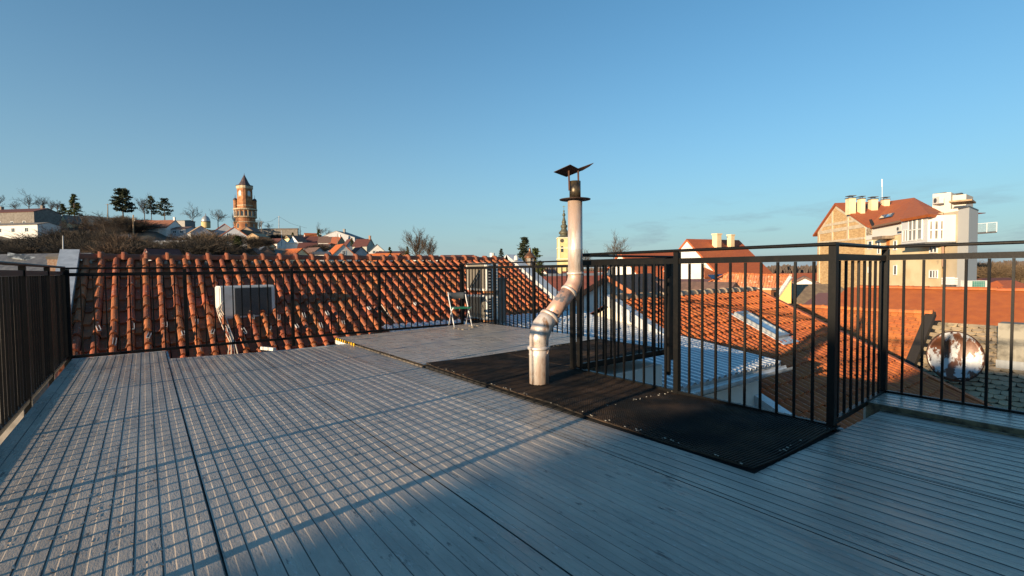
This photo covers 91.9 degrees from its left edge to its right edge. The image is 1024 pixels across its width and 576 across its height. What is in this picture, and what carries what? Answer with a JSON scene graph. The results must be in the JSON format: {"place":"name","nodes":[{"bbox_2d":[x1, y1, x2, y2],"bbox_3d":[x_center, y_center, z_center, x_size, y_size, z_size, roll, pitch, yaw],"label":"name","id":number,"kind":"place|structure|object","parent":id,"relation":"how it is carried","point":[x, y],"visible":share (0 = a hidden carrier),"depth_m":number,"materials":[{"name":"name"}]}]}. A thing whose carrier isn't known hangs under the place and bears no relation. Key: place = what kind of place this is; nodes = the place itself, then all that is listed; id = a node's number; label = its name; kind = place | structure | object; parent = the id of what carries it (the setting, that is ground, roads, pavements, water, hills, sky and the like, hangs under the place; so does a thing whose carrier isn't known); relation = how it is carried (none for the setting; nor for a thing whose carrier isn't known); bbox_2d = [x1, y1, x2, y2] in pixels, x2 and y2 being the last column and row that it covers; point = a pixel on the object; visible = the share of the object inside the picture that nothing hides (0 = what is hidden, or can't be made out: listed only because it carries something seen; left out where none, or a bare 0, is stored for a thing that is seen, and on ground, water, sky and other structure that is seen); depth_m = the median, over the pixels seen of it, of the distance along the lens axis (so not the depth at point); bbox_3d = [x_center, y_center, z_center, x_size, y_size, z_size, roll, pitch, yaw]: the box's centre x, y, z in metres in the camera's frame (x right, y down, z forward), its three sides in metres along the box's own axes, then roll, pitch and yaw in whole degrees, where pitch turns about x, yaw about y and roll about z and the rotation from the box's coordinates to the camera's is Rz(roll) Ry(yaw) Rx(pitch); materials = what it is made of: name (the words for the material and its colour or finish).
{"place":"outdoors","nodes":[
{"label":"outdoors","id":0,"kind":"place"},
{"bbox_2d":[45,254,58,270],"bbox_3d":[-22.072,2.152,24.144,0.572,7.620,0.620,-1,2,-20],"label":"brick stub","id":1,"kind":"object","parent":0,"point":[51,259],"visible":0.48,"depth_m":23.77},
{"bbox_2d":[0,216,303,260],"bbox_3d":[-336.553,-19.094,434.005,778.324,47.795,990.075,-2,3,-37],"label":"hill","id":2,"kind":"structure","parent":0,"point":[146,234],"depth_m":178.65,"materials":[{"name":"plant"}]},
{"bbox_2d":[0,241,53,253],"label":"bush","id":3,"kind":"object","parent":2,"relation":"on","point":[24,249],"visible":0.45,"depth_m":86.05,"materials":[{"name":"brown plant"}]},
{"bbox_2d":[0,222,60,237],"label":"house","id":4,"kind":"structure","parent":2,"relation":"on","point":[18,229],"depth_m":156.55,"materials":[{"name":"paint"}]},
{"bbox_2d":[0,205,61,229],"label":"house","id":5,"kind":"structure","parent":2,"relation":"on","point":[42,213],"depth_m":170.59,"materials":[{"name":"paint"}]},
{"bbox_2d":[1,226,98,241],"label":"bush","id":6,"kind":"object","parent":2,"relation":"on","point":[38,235],"visible":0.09,"depth_m":115.31,"materials":[{"name":"brown plant"}]},
{"bbox_2d":[13,234,104,250],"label":"bush","id":7,"kind":"object","parent":2,"relation":"on","point":[40,242],"visible":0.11,"depth_m":91.98,"materials":[{"name":"brown plant"}]},
{"bbox_2d":[36,239,105,253],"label":"bush","id":8,"kind":"object","parent":2,"relation":"on","point":[55,249],"visible":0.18,"depth_m":85.33,"materials":[{"name":"brown plant"}]},
{"bbox_2d":[61,215,82,227],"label":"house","id":9,"kind":"structure","parent":2,"relation":"on","point":[66,217],"depth_m":183.31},
{"bbox_2d":[34,228,115,241],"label":"bush","id":10,"kind":"object","parent":2,"relation":"on","point":[84,232],"visible":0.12,"depth_m":116.51,"materials":[{"name":"brown plant"}]},
{"bbox_2d":[65,193,85,215],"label":"evergreen tree","id":11,"kind":"object","parent":2,"relation":"on","point":[74,205],"visible":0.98,"depth_m":189.40,"materials":[{"name":"green plant"}]},
{"bbox_2d":[56,214,94,233],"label":"bare tree","id":12,"kind":"object","parent":2,"relation":"on","point":[78,225],"visible":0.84,"depth_m":164.88,"materials":[{"name":"brown plant"}]},
{"bbox_2d":[57,239,106,252],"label":"bush","id":13,"kind":"object","parent":2,"relation":"on","point":[84,245],"visible":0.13,"depth_m":83.22,"materials":[{"name":"brown plant"}]},
{"bbox_2d":[69,229,139,242],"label":"bush","id":14,"kind":"object","parent":2,"relation":"on","point":[106,235],"visible":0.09,"depth_m":113.26,"materials":[{"name":"brown plant"}]},
{"bbox_2d":[86,212,125,233],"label":"bare tree","id":15,"kind":"object","parent":2,"relation":"on","point":[97,223],"visible":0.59,"depth_m":163.84,"materials":[{"name":"brown plant"}]},
{"bbox_2d":[88,211,132,237],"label":"bare tree","id":16,"kind":"object","parent":2,"relation":"on","point":[104,229],"visible":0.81,"depth_m":119.40,"materials":[{"name":"brown plant"}]},
{"bbox_2d":[77,242,146,260],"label":"bush","id":17,"kind":"object","parent":2,"relation":"on","point":[110,249],"visible":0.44,"depth_m":76.63,"materials":[{"name":"brown plant"}]},
{"bbox_2d":[88,239,153,247],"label":"bush","id":18,"kind":"object","parent":2,"relation":"on","point":[134,242],"visible":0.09,"depth_m":83.74,"materials":[{"name":"brown plant"}]},
{"bbox_2d":[109,188,137,217],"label":"pine tree","id":19,"kind":"object","parent":2,"relation":"on","point":[122,193],"visible":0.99,"depth_m":198.75,"materials":[{"name":"green plant"}]},
{"bbox_2d":[90,232,156,245],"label":"bush","id":20,"kind":"object","parent":2,"relation":"on","point":[133,237],"visible":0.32,"depth_m":108.37,"materials":[{"name":"brown plant"}]},
{"bbox_2d":[95,214,164,232],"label":"bush","id":21,"kind":"object","parent":2,"relation":"on","point":[140,226],"visible":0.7,"depth_m":178.08,"materials":[{"name":"brown plant"}]},
{"bbox_2d":[119,243,161,254],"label":"bush","id":22,"kind":"object","parent":2,"relation":"on","point":[138,251],"visible":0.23,"depth_m":78.03,"materials":[{"name":"brown plant"}]},
{"bbox_2d":[144,196,157,219],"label":"pine tree","id":23,"kind":"object","parent":2,"relation":"on","point":[151,201],"visible":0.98,"depth_m":209.53,"materials":[{"name":"green plant"}]},
{"bbox_2d":[134,217,181,236],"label":"house","id":24,"kind":"structure","parent":2,"relation":"on","point":[168,226],"depth_m":187.07,"materials":[{"name":"white stone"}]},
{"bbox_2d":[154,198,173,219],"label":"pine tree","id":25,"kind":"object","parent":2,"relation":"on","point":[159,205],"visible":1,"depth_m":199.51,"materials":[{"name":"green plant"}]},
{"bbox_2d":[157,234,184,248],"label":"bare tree","id":26,"kind":"object","parent":2,"relation":"on","point":[172,241],"visible":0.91,"depth_m":77.45,"materials":[{"name":"brown plant"}]},
{"bbox_2d":[171,227,194,237],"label":"house","id":27,"kind":"structure","parent":2,"relation":"on","point":[177,231],"depth_m":187.16,"materials":[{"name":"paint"}]},
{"bbox_2d":[176,220,194,227],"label":"house","id":28,"kind":"structure","parent":2,"relation":"on","point":[186,223],"depth_m":202.76,"materials":[{"name":"paint"}]},
{"bbox_2d":[187,226,211,236],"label":"house","id":29,"kind":"structure","parent":2,"relation":"on","point":[198,229],"depth_m":162.81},
{"bbox_2d":[159,238,249,260],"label":"bush","id":30,"kind":"object","parent":2,"relation":"on","point":[197,249],"visible":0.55,"depth_m":78.01,"materials":[{"name":"brown plant"}]},
{"bbox_2d":[172,230,236,243],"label":"bush","id":31,"kind":"object","parent":2,"relation":"on","point":[211,236],"visible":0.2,"depth_m":128.14,"materials":[{"name":"brown plant"}]},
{"bbox_2d":[201,213,210,227],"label":"chapel dome","id":32,"kind":"structure","parent":2,"relation":"on","point":[205,221],"depth_m":253.43,"materials":[{"name":"paint"}]},
{"bbox_2d":[162,235,268,254],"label":"bush","id":33,"kind":"object","parent":2,"relation":"on","point":[228,243],"visible":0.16,"depth_m":83.71,"materials":[{"name":"brown plant"}]},
{"bbox_2d":[212,223,230,236],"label":"house","id":34,"kind":"structure","parent":2,"relation":"on","point":[223,228],"depth_m":170.70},
{"bbox_2d":[205,245,252,260],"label":"bush","id":35,"kind":"object","parent":2,"relation":"on","point":[249,253],"visible":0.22,"depth_m":80.92,"materials":[{"name":"brown plant"}]},
{"bbox_2d":[220,227,246,244],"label":"house","id":36,"kind":"structure","parent":2,"relation":"on","point":[233,230],"depth_m":156.36,"materials":[{"name":"paint"}]},
{"bbox_2d":[233,175,257,229],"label":"hill tower","id":37,"kind":"structure","parent":2,"relation":"on","point":[244,204],"depth_m":325.80,"materials":[{"name":"brick"}]},
{"bbox_2d":[240,227,261,235],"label":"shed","id":38,"kind":"structure","parent":2,"relation":"on","point":[247,231],"depth_m":162.59,"materials":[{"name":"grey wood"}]},
{"bbox_2d":[242,235,274,247],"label":"bush","id":39,"kind":"object","parent":2,"relation":"on","point":[258,240],"visible":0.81,"depth_m":128.79,"materials":[{"name":"green plant"}]},
{"bbox_2d":[264,228,298,235],"bbox_3d":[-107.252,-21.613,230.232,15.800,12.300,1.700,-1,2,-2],"label":"building","id":40,"kind":"structure","parent":2,"relation":"on","point":[274,231],"depth_m":229.54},
{"bbox_2d":[280,248,313,260],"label":"house","id":41,"kind":"structure","parent":2,"relation":"on","point":[300,251],"depth_m":94.08,"materials":[{"name":"orange tile"}]},
{"bbox_2d":[288,235,307,242],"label":"house","id":42,"kind":"structure","parent":2,"relation":"on","point":[293,238],"depth_m":188.37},
{"bbox_2d":[303,234,327,242],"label":"house","id":43,"kind":"structure","parent":2,"relation":"on","point":[311,239],"depth_m":198.39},
{"bbox_2d":[328,235,344,246],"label":"house","id":44,"kind":"structure","parent":2,"relation":"on","point":[333,243],"depth_m":188.40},
{"bbox_2d":[329,244,356,260],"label":"house","id":45,"kind":"structure","parent":2,"relation":"on","point":[338,249],"depth_m":122.98,"materials":[{"name":"orange tile"}]},
{"bbox_2d":[324,229,363,241],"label":"house","id":46,"kind":"structure","parent":2,"relation":"on","point":[345,235],"depth_m":210.71,"materials":[{"name":"paint"}]},
{"bbox_2d":[352,246,368,260],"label":"house","id":47,"kind":"structure","parent":2,"relation":"on","point":[360,250],"depth_m":126.73,"materials":[{"name":"tile"}]},
{"bbox_2d":[352,236,374,251],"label":"house","id":48,"kind":"structure","parent":2,"relation":"on","point":[367,245],"depth_m":163.58,"materials":[{"name":"paint"}]},
{"bbox_2d":[398,227,428,255],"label":"bare tree","id":49,"kind":"object","parent":2,"relation":"on","point":[416,244],"visible":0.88,"depth_m":114.65,"materials":[{"name":"brown plant"}]},
{"bbox_2d":[417,236,437,260],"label":"bare tree","id":50,"kind":"object","parent":2,"relation":"on","point":[430,249],"visible":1,"depth_m":111.78,"materials":[{"name":"brown plant"}]},
{"bbox_2d":[65,266,463,361],"bbox_3d":[-3.091,0.263,7.451,5.461,1.177,0.050,-2,3,-37],"label":"railing","id":51,"kind":"object","parent":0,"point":[185,273],"visible":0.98,"depth_m":7.02,"materials":[{"name":"metal"}]},
{"bbox_2d":[0,343,1023,575],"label":"deck","id":52,"kind":"structure","parent":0,"point":[347,460],"depth_m":2.27,"materials":[{"name":"wood"}]},
{"bbox_2d":[0,261,68,435],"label":"railing","id":53,"kind":"object","parent":52,"relation":"attached to","point":[36,338],"visible":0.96,"depth_m":3.90,"materials":[{"name":"metal"}]},
{"bbox_2d":[336,323,594,367],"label":"raised deck","id":54,"kind":"structure","parent":52,"relation":"on","point":[424,346],"depth_m":6.83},
{"bbox_2d":[448,292,471,326],"bbox_3d":[-0.918,0.370,8.726,0.336,0.593,0.387,-2,2,-23],"label":"folding chair","id":55,"kind":"object","parent":54,"relation":"on","point":[457,295],"visible":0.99,"depth_m":8.82,"materials":[{"name":"green plastic"}]},
{"bbox_2d":[426,353,840,473],"bbox_3d":[0.552,0.844,4.131,1.058,0.066,3.510,-2,3,-37],"label":"grating mat","id":56,"kind":"object","parent":52,"relation":"on","point":[749,440],"visible":0.89,"depth_m":3.35,"materials":[{"name":"black"}]},
{"bbox_2d":[528,163,592,384],"bbox_3d":[0.422,-0.120,4.417,0.684,2.018,0.284,-2,3,-37],"label":"stove pipe","id":57,"kind":"object","parent":56,"relation":"on","point":[545,321],"visible":0.99,"depth_m":4.42,"materials":[{"name":"metal"}]},
{"bbox_2d":[570,242,838,431],"bbox_3d":[1.270,0.317,3.929,0.050,1.243,2.326,-2,3,-37],"label":"railing","id":58,"kind":"object","parent":56,"relation":"attached to","point":[831,257],"visible":0.85,"depth_m":3.62,"materials":[{"name":"metal"}]},
{"bbox_2d":[0,0,1023,268],"label":"sky","id":59,"kind":"structure","parent":0,"point":[453,120],"materials":[{"name":"blue"}]},
{"bbox_2d":[517,237,532,261],"bbox_3d":[1.306,-2.521,47.867,2.637,4.902,2.752,-1,2,-8],"label":"spruce tree","id":60,"kind":"object","parent":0,"point":[524,250],"visible":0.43,"depth_m":47.73,"materials":[{"name":"green plant"}]},
{"bbox_2d":[532,247,546,275],"bbox_3d":[1.969,-1.808,41.859,1.998,3.309,2.108,-2,2,-25],"label":"evergreen tree","id":61,"kind":"object","parent":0,"point":[536,251],"visible":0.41,"depth_m":41.67,"materials":[{"name":"green plant"}]},
{"bbox_2d":[556,206,567,272],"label":"church tower","id":62,"kind":"structure","parent":0,"point":[562,246],"depth_m":197.12,"materials":[{"name":"paint"}]},
{"bbox_2d":[603,228,629,258],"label":"bare tree","id":63,"kind":"object","parent":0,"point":[617,248],"visible":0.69,"depth_m":84.90,"materials":[{"name":"brown plant"}]},
{"bbox_2d":[590,286,991,428],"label":"orange tiled house","id":64,"kind":"structure","parent":0,"point":[931,384],"depth_m":10.74,"materials":[{"name":"tile"}]},
{"bbox_2d":[803,293,827,308],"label":"metal roofed shed","id":65,"kind":"structure","parent":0,"point":[821,298],"depth_m":24.26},
{"bbox_2d":[825,285,1023,367],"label":"long orange roof house","id":66,"kind":"structure","parent":0,"point":[1000,304],"depth_m":18.36,"materials":[{"name":"tile"}]},
{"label":"vent base","id":67,"kind":"object","parent":66,"relation":"on","visible":0},
{"bbox_2d":[941,277,957,284],"bbox_3d":[21.355,-0.352,24.160,0.420,0.360,0.420,-1,2,0],"label":"louvred vent","id":68,"kind":"object","parent":67,"relation":"on","point":[951,281],"visible":0.86,"depth_m":23.96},
{"bbox_2d":[917,322,1023,410],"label":"stone tiled house","id":69,"kind":"structure","parent":0,"point":[998,384],"depth_m":12.36,"materials":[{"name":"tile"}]},
{"bbox_2d":[926,331,984,381],"bbox_3d":[10.942,1.986,12.326,1.043,1.793,0.960,-2,2,-26],"label":"satellite dish","id":70,"kind":"object","parent":69,"relation":"attached to","point":[975,352],"visible":0.88,"depth_m":12.46,"materials":[{"name":"white metal"}]},
{"bbox_2d":[996,322,1023,370],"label":"rendered chimney","id":71,"kind":"object","parent":69,"relation":"on","point":[1003,352],"visible":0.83,"depth_m":12.27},
{"bbox_2d":[961,280,986,286],"bbox_3d":[22.708,-0.089,24.287,0.855,0.562,0.631,-1,2,-2],"label":"green panel box","id":72,"kind":"object","parent":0,"point":[977,283],"visible":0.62,"depth_m":23.99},
{"bbox_2d":[977,262,1023,279],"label":"willow","id":73,"kind":"object","parent":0,"point":[982,273],"visible":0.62,"depth_m":70.96,"materials":[{"name":"brown plant"}]},
{"bbox_2d":[994,264,1023,283],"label":"willow","id":74,"kind":"object","parent":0,"point":[1017,276],"visible":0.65,"depth_m":69.57,"materials":[{"name":"brown plant"}]},
{"label":"ground","id":75,"kind":"structure","parent":0,"visible":0},
{"bbox_2d":[0,253,97,444],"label":"house","id":76,"kind":"structure","parent":75,"relation":"on","point":[39,259],"depth_m":28.39,"materials":[{"name":"stone"}]},
{"bbox_2d":[7,252,34,259],"bbox_3d":[-28.633,-1.750,29.368,2.889,0.780,0.344,-1,2,0],"label":"torn sheet","id":77,"kind":"object","parent":76,"relation":"on","point":[17,256],"visible":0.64,"depth_m":29.35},
{"bbox_2d":[142,248,181,260],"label":"house","id":78,"kind":"structure","parent":75,"relation":"on","point":[160,251],"depth_m":69.47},
{"bbox_2d":[48,249,576,386],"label":"tiled building","id":79,"kind":"structure","parent":75,"relation":"on","point":[70,257],"depth_m":8.82,"materials":[{"name":"tile"}]},
{"bbox_2d":[216,302,238,353],"bbox_3d":[-4.397,0.599,7.646,0.162,0.742,1.095,-2,3,-38],"label":"cable bundle","id":80,"kind":"object","parent":79,"relation":"hanging from","point":[220,314],"visible":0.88,"depth_m":7.85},
{"bbox_2d":[215,285,274,319],"bbox_3d":[-4.551,0.250,8.464,0.860,0.590,0.311,-3,3,-44],"label":"air conditioner","id":81,"kind":"object","parent":79,"relation":"on","point":[237,299],"visible":0.88,"depth_m":8.32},
{"bbox_2d":[485,277,507,322],"bbox_3d":[-0.327,0.358,9.958,0.320,1.140,0.390,-2,3,-37],"label":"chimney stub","id":82,"kind":"object","parent":79,"relation":"on","point":[500,303],"visible":0.18,"depth_m":9.83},
{"bbox_2d":[524,247,535,264],"bbox_3d":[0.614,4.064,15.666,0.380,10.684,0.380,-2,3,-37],"label":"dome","id":83,"kind":"object","parent":75,"relation":"on","point":[529,256],"visible":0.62,"depth_m":15.38,"materials":[{"name":"metal"}]},
{"bbox_2d":[541,275,601,290],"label":"house","id":84,"kind":"structure","parent":75,"relation":"on","point":[591,280],"depth_m":26.27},
{"bbox_2d":[382,309,792,405],"bbox_3d":[1.167,5.153,8.698,5.080,9.022,4.886,-2,3,-37],"label":"lean to roof","id":85,"kind":"object","parent":75,"relation":"on","point":[752,374],"visible":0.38,"depth_m":8.03,"materials":[{"name":"metal"}]},
{"bbox_2d":[459,258,667,348],"bbox_3d":[0.441,0.184,7.925,0.050,1.226,4.922,-2,3,-37],"label":"railing","id":86,"kind":"object","parent":85,"relation":"on","point":[533,266],"visible":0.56,"depth_m":8.14,"materials":[{"name":"metal"}]},
{"bbox_2d":[582,273,663,312],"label":"house","id":87,"kind":"structure","parent":75,"relation":"on","point":[628,282],"depth_m":17.46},
{"bbox_2d":[586,360,661,385],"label":"terrace building","id":88,"kind":"structure","parent":75,"relation":"on","point":[638,370],"depth_m":5.84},
{"bbox_2d":[507,339,663,368],"bbox_3d":[0.904,0.771,5.901,1.615,0.067,1.103,-2,3,-37],"label":"grating mat","id":89,"kind":"object","parent":88,"relation":"on","point":[559,354],"visible":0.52,"depth_m":5.76,"materials":[{"name":"black"}]},
{"bbox_2d":[576,255,672,368],"bbox_3d":[1.300,0.260,5.462,1.600,1.241,0.050,-2,3,-37],"label":"railing","id":90,"kind":"object","parent":89,"relation":"attached to","point":[658,351],"visible":0.66,"depth_m":5.42,"materials":[{"name":"metal"}]},
{"bbox_2d":[667,276,670,374],"bbox_3d":[1.824,0.439,5.757,0.040,1.150,0.040,-2,3,-37],"label":"loose post","id":91,"kind":"object","parent":88,"relation":"on","point":[668,325],"visible":0.86,"depth_m":5.74,"materials":[{"name":"metal"}]},
{"bbox_2d":[863,393,1023,428],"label":"side platform","id":92,"kind":"structure","parent":88,"relation":"on","point":[1002,418],"depth_m":3.30,"materials":[{"name":"paint"}]},
{"bbox_2d":[837,242,889,423],"bbox_3d":[2.412,0.323,3.419,1.177,1.246,0.050,-2,3,-40],"label":"railing","id":93,"kind":"object","parent":92,"relation":"attached to","point":[883,325],"visible":0.84,"depth_m":3.46,"materials":[{"name":"metal"}]},
{"bbox_2d":[866,402,1023,437],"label":"edge trim","id":94,"kind":"structure","parent":92,"relation":"attached to","point":[872,408],"depth_m":3.16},
{"bbox_2d":[885,240,1023,414],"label":"railing","id":95,"kind":"object","parent":92,"relation":"attached to","point":[967,256],"visible":0.89,"depth_m":3.42,"materials":[{"name":"metal"}]},
{"bbox_2d":[607,252,672,278],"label":"house","id":96,"kind":"structure","parent":75,"relation":"on","point":[628,270],"depth_m":48.17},
{"bbox_2d":[656,281,739,290],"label":"house","id":97,"kind":"structure","parent":75,"relation":"on","point":[694,285],"depth_m":19.31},
{"bbox_2d":[662,233,772,278],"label":"house","id":98,"kind":"structure","parent":75,"relation":"on","point":[730,241],"depth_m":44.49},
{"bbox_2d":[708,272,792,302],"bbox_3d":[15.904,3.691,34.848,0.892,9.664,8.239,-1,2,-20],"label":"yellow gabled house","id":99,"kind":"structure","parent":75,"relation":"on","point":[769,280],"depth_m":32.60,"materials":[{"name":"tile"}]},
{"bbox_2d":[541,260,1023,272],"bbox_3d":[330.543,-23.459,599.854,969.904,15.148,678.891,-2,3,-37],"label":"woods","id":100,"kind":"object","parent":75,"relation":"on","point":[784,268],"visible":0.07,"depth_m":446.04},
{"bbox_2d":[773,273,816,280],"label":"house","id":101,"kind":"structure","parent":75,"relation":"on","point":[808,275],"depth_m":93.91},
{"bbox_2d":[791,276,820,283],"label":"house","id":102,"kind":"structure","parent":75,"relation":"on","point":[803,280],"depth_m":38.54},
{"bbox_2d":[791,284,843,303],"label":"house","id":103,"kind":"structure","parent":75,"relation":"on","point":[804,293],"depth_m":33.10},
{"bbox_2d":[788,303,935,366],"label":"flat tiled house","id":104,"kind":"structure","parent":75,"relation":"on","point":[912,340],"depth_m":14.64,"materials":[{"name":"tile"}]},
{"bbox_2d":[813,179,996,287],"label":"apartment block","id":105,"kind":"structure","parent":75,"relation":"on","point":[953,218],"depth_m":39.39,"materials":[{"name":"paint"}]},
{"bbox_2d":[907,219,916,240],"bbox_3d":[28.722,-4.191,35.515,0.060,1.623,1.038,0,2,12],"label":"window","id":106,"kind":"structure","parent":105,"relation":"in","point":[911,223],"depth_m":35.50,"materials":[{"name":"white glass"}]},
{"bbox_2d":[916,218,922,239],"bbox_3d":[28.542,-4.152,34.667,0.060,1.536,0.615,0,2,12],"label":"window","id":107,"kind":"structure","parent":105,"relation":"in","point":[919,226],"depth_m":34.68,"materials":[{"name":"white glass"}]},
{"bbox_2d":[934,220,938,239],"bbox_3d":[28.852,-3.940,33.651,0.248,1.303,0.050,0,2,17],"label":"window","id":108,"kind":"structure","parent":105,"relation":"in","point":[936,222],"depth_m":33.64,"materials":[{"name":"white glass"}]},
{"bbox_2d":[991,280,1023,286],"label":"house","id":109,"kind":"structure","parent":75,"relation":"on","point":[999,283],"depth_m":54.46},
{"bbox_3d":[-0.571,0.790,9.664,0.350,0.305,0.750,-2,3,-37],"label":"plinth","id":110,"kind":"object","parent":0,"visible":0},
{"bbox_2d":[467,294,497,321],"bbox_3d":[-0.579,0.383,9.636,0.311,0.500,0.727,-2,3,-37],"label":"air conditioner","id":111,"kind":"object","parent":110,"relation":"on","point":[483,307],"visible":0.54,"depth_m":9.41,"materials":[{"name":"metal"}]},
{"bbox_2d":[466,264,497,292],"bbox_3d":[-0.585,-0.201,9.614,0.311,0.570,0.727,-2,3,-37],"label":"air conditioner","id":112,"kind":"object","parent":111,"relation":"on","point":[489,274],"visible":0.58,"depth_m":9.40,"materials":[{"name":"metal"}]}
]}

